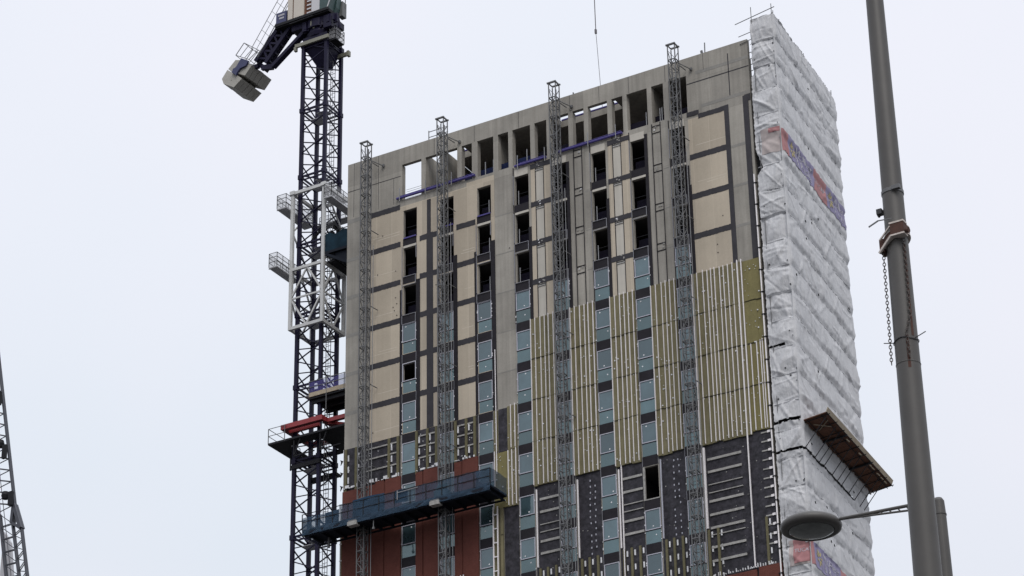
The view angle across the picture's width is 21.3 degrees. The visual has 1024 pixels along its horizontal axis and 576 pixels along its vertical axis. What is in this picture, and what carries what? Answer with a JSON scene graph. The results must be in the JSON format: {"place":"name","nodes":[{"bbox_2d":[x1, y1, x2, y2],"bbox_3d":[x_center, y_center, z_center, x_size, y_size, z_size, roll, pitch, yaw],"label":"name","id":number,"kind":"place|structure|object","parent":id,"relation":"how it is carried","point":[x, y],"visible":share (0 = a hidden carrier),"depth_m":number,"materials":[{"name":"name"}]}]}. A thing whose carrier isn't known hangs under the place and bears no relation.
{"place":"outdoors","nodes":[
{"label":"outdoors","id":0,"kind":"place"},
{"bbox_2d":[0,0,1023,575],"label":"sky","id":1,"kind":"structure","parent":0,"point":[147,347],"materials":[{"name":"white"}]},
{"label":"ground","id":2,"kind":"structure","parent":0,"visible":0},
{"bbox_2d":[0,357,28,575],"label":"lattice crane","id":3,"kind":"object","parent":2,"relation":"on","point":[7,564],"visible":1,"depth_m":256.40,"materials":[{"name":"metal"}]},
{"bbox_2d":[222,0,350,575],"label":"tower crane","id":4,"kind":"object","parent":2,"relation":"on","point":[316,27],"visible":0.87,"depth_m":199.86,"materials":[{"name":"blue paint"}]},
{"bbox_2d":[308,372,344,413],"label":"access platform","id":5,"kind":"structure","parent":4,"relation":"attached to","point":[334,399],"depth_m":192.47,"materials":[{"name":"metal"}]},
{"bbox_2d":[325,226,346,265],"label":"netted cage","id":6,"kind":"object","parent":4,"relation":"attached to","point":[336,246],"visible":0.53,"depth_m":197.28,"materials":[{"name":"fabric"}]},
{"bbox_2d":[594,0,602,106],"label":"hoist rope","id":7,"kind":"object","parent":4,"relation":"hanging from","point":[595,30],"visible":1,"depth_m":196.68,"materials":[{"name":"metal"}]},
{"bbox_2d":[339,39,849,575],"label":"tower block","id":8,"kind":"structure","parent":2,"relation":"on","point":[629,475],"depth_m":180.78,"materials":[{"name":"concrete"}]},
{"bbox_2d":[356,140,384,575],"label":"climber mast","id":9,"kind":"object","parent":8,"relation":"attached to","point":[365,347],"visible":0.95,"depth_m":187.64,"materials":[{"name":"metal"}]},
{"bbox_2d":[301,467,506,547],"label":"work platform","id":10,"kind":"structure","parent":9,"relation":"attached to","point":[416,503],"depth_m":179.20,"materials":[{"name":"metal"}]},
{"bbox_2d":[401,441,414,474],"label":"window","id":11,"kind":"structure","parent":8,"relation":"in","point":[408,449],"depth_m":183.44,"materials":[{"name":"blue glass"}]},
{"bbox_2d":[401,481,415,523],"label":"window","id":12,"kind":"structure","parent":8,"relation":"in","point":[408,485],"depth_m":182.45,"materials":[{"name":"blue glass"}]},
{"bbox_2d":[401,523,415,567],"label":"window","id":13,"kind":"structure","parent":8,"relation":"in","point":[408,544],"depth_m":180.64,"materials":[{"name":"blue glass"}]},
{"bbox_2d":[401,400,416,433],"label":"window","id":14,"kind":"structure","parent":8,"relation":"in","point":[408,411],"depth_m":184.83,"materials":[{"name":"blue glass"}]},
{"bbox_2d":[402,565,415,575],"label":"window","id":15,"kind":"structure","parent":8,"relation":"in","point":[411,570],"depth_m":179.63,"materials":[{"name":"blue glass"}]},
{"bbox_2d":[402,321,416,353],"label":"window","id":16,"kind":"structure","parent":8,"relation":"in","point":[409,330],"depth_m":187.60,"materials":[{"name":"blue glass"}]},
{"bbox_2d":[402,360,416,393],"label":"window","id":17,"kind":"structure","parent":8,"relation":"in","point":[409,385],"depth_m":185.96,"materials":[{"name":"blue glass"}]},
{"bbox_2d":[439,311,453,350],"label":"window","id":18,"kind":"structure","parent":8,"relation":"in","point":[452,311],"depth_m":186.17,"materials":[{"name":"blue glass"}]},
{"bbox_2d":[439,350,453,381],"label":"window","id":19,"kind":"structure","parent":8,"relation":"in","point":[452,350],"depth_m":184.79,"materials":[{"name":"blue glass"}]},
{"bbox_2d":[440,430,453,463],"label":"window","id":20,"kind":"structure","parent":8,"relation":"in","point":[451,432],"depth_m":182.01,"materials":[{"name":"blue glass"}]},
{"bbox_2d":[440,472,453,479],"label":"window","id":21,"kind":"structure","parent":8,"relation":"in","point":[450,472],"depth_m":181.19,"materials":[{"name":"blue glass"}]},
{"bbox_2d":[440,390,454,421],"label":"window","id":22,"kind":"structure","parent":8,"relation":"in","point":[452,410],"depth_m":183.39,"materials":[{"name":"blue glass"}]},
{"bbox_2d":[440,514,454,558],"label":"window","id":23,"kind":"structure","parent":8,"relation":"in","point":[450,514],"depth_m":179.23,"materials":[{"name":"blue glass"}]},
{"bbox_2d":[435,116,460,575],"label":"climber mast","id":24,"kind":"object","parent":8,"relation":"attached to","point":[444,427],"visible":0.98,"depth_m":184.37,"materials":[{"name":"metal"}]},
{"bbox_2d":[441,556,454,575],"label":"window","id":25,"kind":"structure","parent":8,"relation":"in","point":[452,567],"depth_m":178.05,"materials":[{"name":"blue glass"}]},
{"bbox_2d":[477,300,491,342],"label":"window","id":26,"kind":"structure","parent":8,"relation":"in","point":[484,309],"depth_m":184.92,"materials":[{"name":"blue glass"}]},
{"bbox_2d":[477,339,492,378],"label":"window","id":27,"kind":"structure","parent":8,"relation":"in","point":[485,354],"depth_m":183.53,"materials":[{"name":"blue glass"}]},
{"bbox_2d":[478,380,493,423],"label":"window","id":28,"kind":"structure","parent":8,"relation":"in","point":[485,389],"depth_m":182.14,"materials":[{"name":"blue glass"}]},
{"bbox_2d":[479,420,493,454],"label":"window","id":29,"kind":"structure","parent":8,"relation":"in","point":[486,432],"depth_m":180.73,"materials":[{"name":"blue glass"}]},
{"bbox_2d":[480,547,492,575],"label":"window","id":30,"kind":"structure","parent":8,"relation":"in","point":[486,555],"depth_m":176.71,"materials":[{"name":"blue glass"}]},
{"bbox_2d":[479,462,494,504],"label":"window","id":31,"kind":"structure","parent":8,"relation":"in","point":[491,464],"depth_m":179.80,"materials":[{"name":"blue glass"}]},
{"bbox_2d":[479,504,494,539],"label":"window","id":32,"kind":"structure","parent":8,"relation":"in","point":[486,516],"depth_m":178.01,"materials":[{"name":"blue glass"}]},
{"bbox_2d":[516,287,530,331],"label":"window","id":33,"kind":"structure","parent":8,"relation":"in","point":[523,297],"depth_m":183.62,"materials":[{"name":"blue glass"}]},
{"bbox_2d":[516,329,530,362],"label":"window","id":34,"kind":"structure","parent":8,"relation":"in","point":[523,337],"depth_m":182.23,"materials":[{"name":"blue glass"}]},
{"bbox_2d":[517,369,531,406],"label":"window","id":35,"kind":"structure","parent":8,"relation":"in","point":[524,377],"depth_m":180.86,"materials":[{"name":"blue glass"}]},
{"bbox_2d":[518,410,532,454],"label":"window","id":36,"kind":"structure","parent":8,"relation":"in","point":[525,418],"depth_m":179.45,"materials":[{"name":"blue glass"}]},
{"bbox_2d":[518,452,534,496],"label":"window","id":37,"kind":"structure","parent":8,"relation":"in","point":[525,471],"depth_m":178.05,"materials":[{"name":"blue glass"}]},
{"bbox_2d":[519,494,535,535],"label":"window","id":38,"kind":"structure","parent":8,"relation":"in","point":[527,503],"depth_m":176.63,"materials":[{"name":"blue glass"}]},
{"bbox_2d":[520,537,536,575],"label":"window","id":39,"kind":"structure","parent":8,"relation":"in","point":[527,546],"depth_m":175.25,"materials":[{"name":"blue glass"}]},
{"bbox_2d":[547,80,575,575],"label":"climber mast","id":40,"kind":"object","parent":8,"relation":"attached to","point":[560,416],"visible":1,"depth_m":179.43,"materials":[{"name":"metal"}]},
{"bbox_2d":[554,278,569,320],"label":"window","id":41,"kind":"structure","parent":8,"relation":"in","point":[567,295],"depth_m":182.19,"materials":[{"name":"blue glass"}]},
{"bbox_2d":[556,318,570,361],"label":"window","id":42,"kind":"structure","parent":8,"relation":"in","point":[568,334],"depth_m":180.81,"materials":[{"name":"blue glass"}]},
{"bbox_2d":[557,359,571,402],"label":"window","id":43,"kind":"structure","parent":8,"relation":"in","point":[569,365],"depth_m":179.47,"materials":[{"name":"blue glass"}]},
{"bbox_2d":[558,400,572,440],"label":"window","id":44,"kind":"structure","parent":8,"relation":"in","point":[570,401],"depth_m":178.10,"materials":[{"name":"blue glass"}]},
{"bbox_2d":[559,442,573,479],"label":"window","id":45,"kind":"structure","parent":8,"relation":"in","point":[571,470],"depth_m":176.67,"materials":[{"name":"blue glass"}]},
{"bbox_2d":[560,484,576,526],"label":"window","id":46,"kind":"structure","parent":8,"relation":"in","point":[573,505],"depth_m":175.25,"materials":[{"name":"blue glass"}]},
{"bbox_2d":[561,527,577,570],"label":"window","id":47,"kind":"structure","parent":8,"relation":"in","point":[574,540],"depth_m":173.89,"materials":[{"name":"blue glass"}]},
{"bbox_2d":[562,571,577,575],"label":"window","id":48,"kind":"structure","parent":8,"relation":"in","point":[574,574],"depth_m":172.87,"materials":[{"name":"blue glass"}]},
{"bbox_2d":[594,267,609,310],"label":"window","id":49,"kind":"structure","parent":8,"relation":"in","point":[601,276],"depth_m":180.95,"materials":[{"name":"blue glass"}]},
{"bbox_2d":[595,307,610,350],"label":"window","id":50,"kind":"structure","parent":8,"relation":"in","point":[602,327],"depth_m":179.54,"materials":[{"name":"blue glass"}]},
{"bbox_2d":[597,348,611,382],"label":"window","id":51,"kind":"structure","parent":8,"relation":"in","point":[604,367],"depth_m":178.18,"materials":[{"name":"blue glass"}]},
{"bbox_2d":[598,389,613,434],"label":"window","id":52,"kind":"structure","parent":8,"relation":"in","point":[605,398],"depth_m":176.80,"materials":[{"name":"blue glass"}]},
{"bbox_2d":[599,431,616,472],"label":"window","id":53,"kind":"structure","parent":8,"relation":"in","point":[607,449],"depth_m":175.38,"materials":[{"name":"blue glass"}]},
{"bbox_2d":[601,474,617,520],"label":"window","id":54,"kind":"structure","parent":8,"relation":"in","point":[609,494],"depth_m":174.01,"materials":[{"name":"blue glass"}]},
{"bbox_2d":[602,517,619,560],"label":"window","id":55,"kind":"structure","parent":8,"relation":"in","point":[610,526],"depth_m":172.58,"materials":[{"name":"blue glass"}]},
{"bbox_2d":[604,561,619,575],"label":"window","id":56,"kind":"structure","parent":8,"relation":"in","point":[612,569],"depth_m":171.53,"materials":[{"name":"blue glass"}]},
{"bbox_2d":[634,255,649,298],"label":"window","id":57,"kind":"structure","parent":8,"relation":"in","point":[641,266],"depth_m":179.58,"materials":[{"name":"blue glass"}]},
{"bbox_2d":[636,296,651,339],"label":"window","id":58,"kind":"structure","parent":8,"relation":"in","point":[643,305],"depth_m":178.23,"materials":[{"name":"blue glass"}]},
{"bbox_2d":[637,337,653,371],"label":"window","id":59,"kind":"structure","parent":8,"relation":"in","point":[645,348],"depth_m":176.84,"materials":[{"name":"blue glass"}]},
{"bbox_2d":[639,378,654,420],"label":"window","id":60,"kind":"structure","parent":8,"relation":"in","point":[647,393],"depth_m":175.47,"materials":[{"name":"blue glass"}]},
{"bbox_2d":[641,421,658,466],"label":"window","id":61,"kind":"structure","parent":8,"relation":"in","point":[648,430],"depth_m":174.06,"materials":[{"name":"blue glass"}]},
{"bbox_2d":[643,467,659,500],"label":"window","id":62,"kind":"structure","parent":8,"relation":"in","point":[644,474],"depth_m":172.79,"materials":[{"name":"grey metal"}]},
{"bbox_2d":[644,507,662,554],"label":"window","id":63,"kind":"structure","parent":8,"relation":"in","point":[653,525],"depth_m":171.27,"materials":[{"name":"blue glass"}]},
{"bbox_2d":[646,552,663,575],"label":"window","id":64,"kind":"structure","parent":8,"relation":"in","point":[654,563],"depth_m":170.07,"materials":[{"name":"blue glass"}]},
{"bbox_2d":[675,244,691,287],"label":"window","id":65,"kind":"structure","parent":8,"relation":"in","point":[683,264],"depth_m":178.23,"materials":[{"name":"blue glass"}]},
{"bbox_2d":[676,284,692,328],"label":"window","id":66,"kind":"structure","parent":8,"relation":"in","point":[677,289],"depth_m":176.88,"materials":[{"name":"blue glass"}]},
{"bbox_2d":[678,326,694,370],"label":"window","id":67,"kind":"structure","parent":8,"relation":"in","point":[688,356],"depth_m":175.55,"materials":[{"name":"blue glass"}]},
{"bbox_2d":[665,42,708,575],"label":"climber mast","id":68,"kind":"object","parent":8,"relation":"attached to","point":[689,406],"visible":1,"depth_m":174.85,"materials":[{"name":"metal"}]},
{"bbox_2d":[681,367,697,411],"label":"window","id":69,"kind":"structure","parent":8,"relation":"in","point":[689,373],"depth_m":174.10,"materials":[{"name":"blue glass"}]},
{"bbox_2d":[683,410,700,451],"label":"window","id":70,"kind":"structure","parent":8,"relation":"in","point":[691,416],"depth_m":172.74,"materials":[{"name":"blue glass"}]},
{"bbox_2d":[685,453,703,496],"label":"window","id":71,"kind":"structure","parent":8,"relation":"in","point":[693,460],"depth_m":171.32,"materials":[{"name":"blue glass"}]},
{"bbox_2d":[687,497,705,544],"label":"window","id":72,"kind":"structure","parent":8,"relation":"in","point":[697,531],"depth_m":169.94,"materials":[{"name":"blue glass"}]},
{"bbox_2d":[689,542,707,575],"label":"window","id":73,"kind":"structure","parent":8,"relation":"in","point":[698,550],"depth_m":168.62,"materials":[{"name":"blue glass"}]},
{"bbox_2d":[735,3,892,575],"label":"wrapped scaffold","id":74,"kind":"object","parent":2,"relation":"on","point":[816,385],"visible":0.94,"depth_m":176.23,"materials":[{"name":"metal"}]},
{"bbox_2d":[780,497,952,575],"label":"street lamp","id":75,"kind":"object","parent":2,"relation":"on","point":[811,526],"visible":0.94,"depth_m":23.26,"materials":[{"name":"grey metal"}]},
{"bbox_2d":[866,0,942,575],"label":"tall pole","id":76,"kind":"object","parent":2,"relation":"on","point":[925,545],"visible":0.99,"depth_m":21.37,"materials":[{"name":"grey metal"}]},
{"bbox_2d":[882,253,892,365],"bbox_3d":[2.962,0.150,21.513,0.041,1.024,0.027,-16,-31,26],"label":"chain","id":77,"kind":"object","parent":76,"relation":"hanging from","point":[889,336],"visible":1,"depth_m":21.50,"materials":[{"name":"metal"}]},
{"bbox_2d":[902,238,911,357],"bbox_3d":[3.099,0.070,21.420,0.079,1.073,0.031,8,-29,-17],"label":"chain","id":78,"kind":"object","parent":76,"relation":"hanging from","point":[906,330],"visible":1,"depth_m":21.42,"materials":[{"name":"metal"}]}
]}

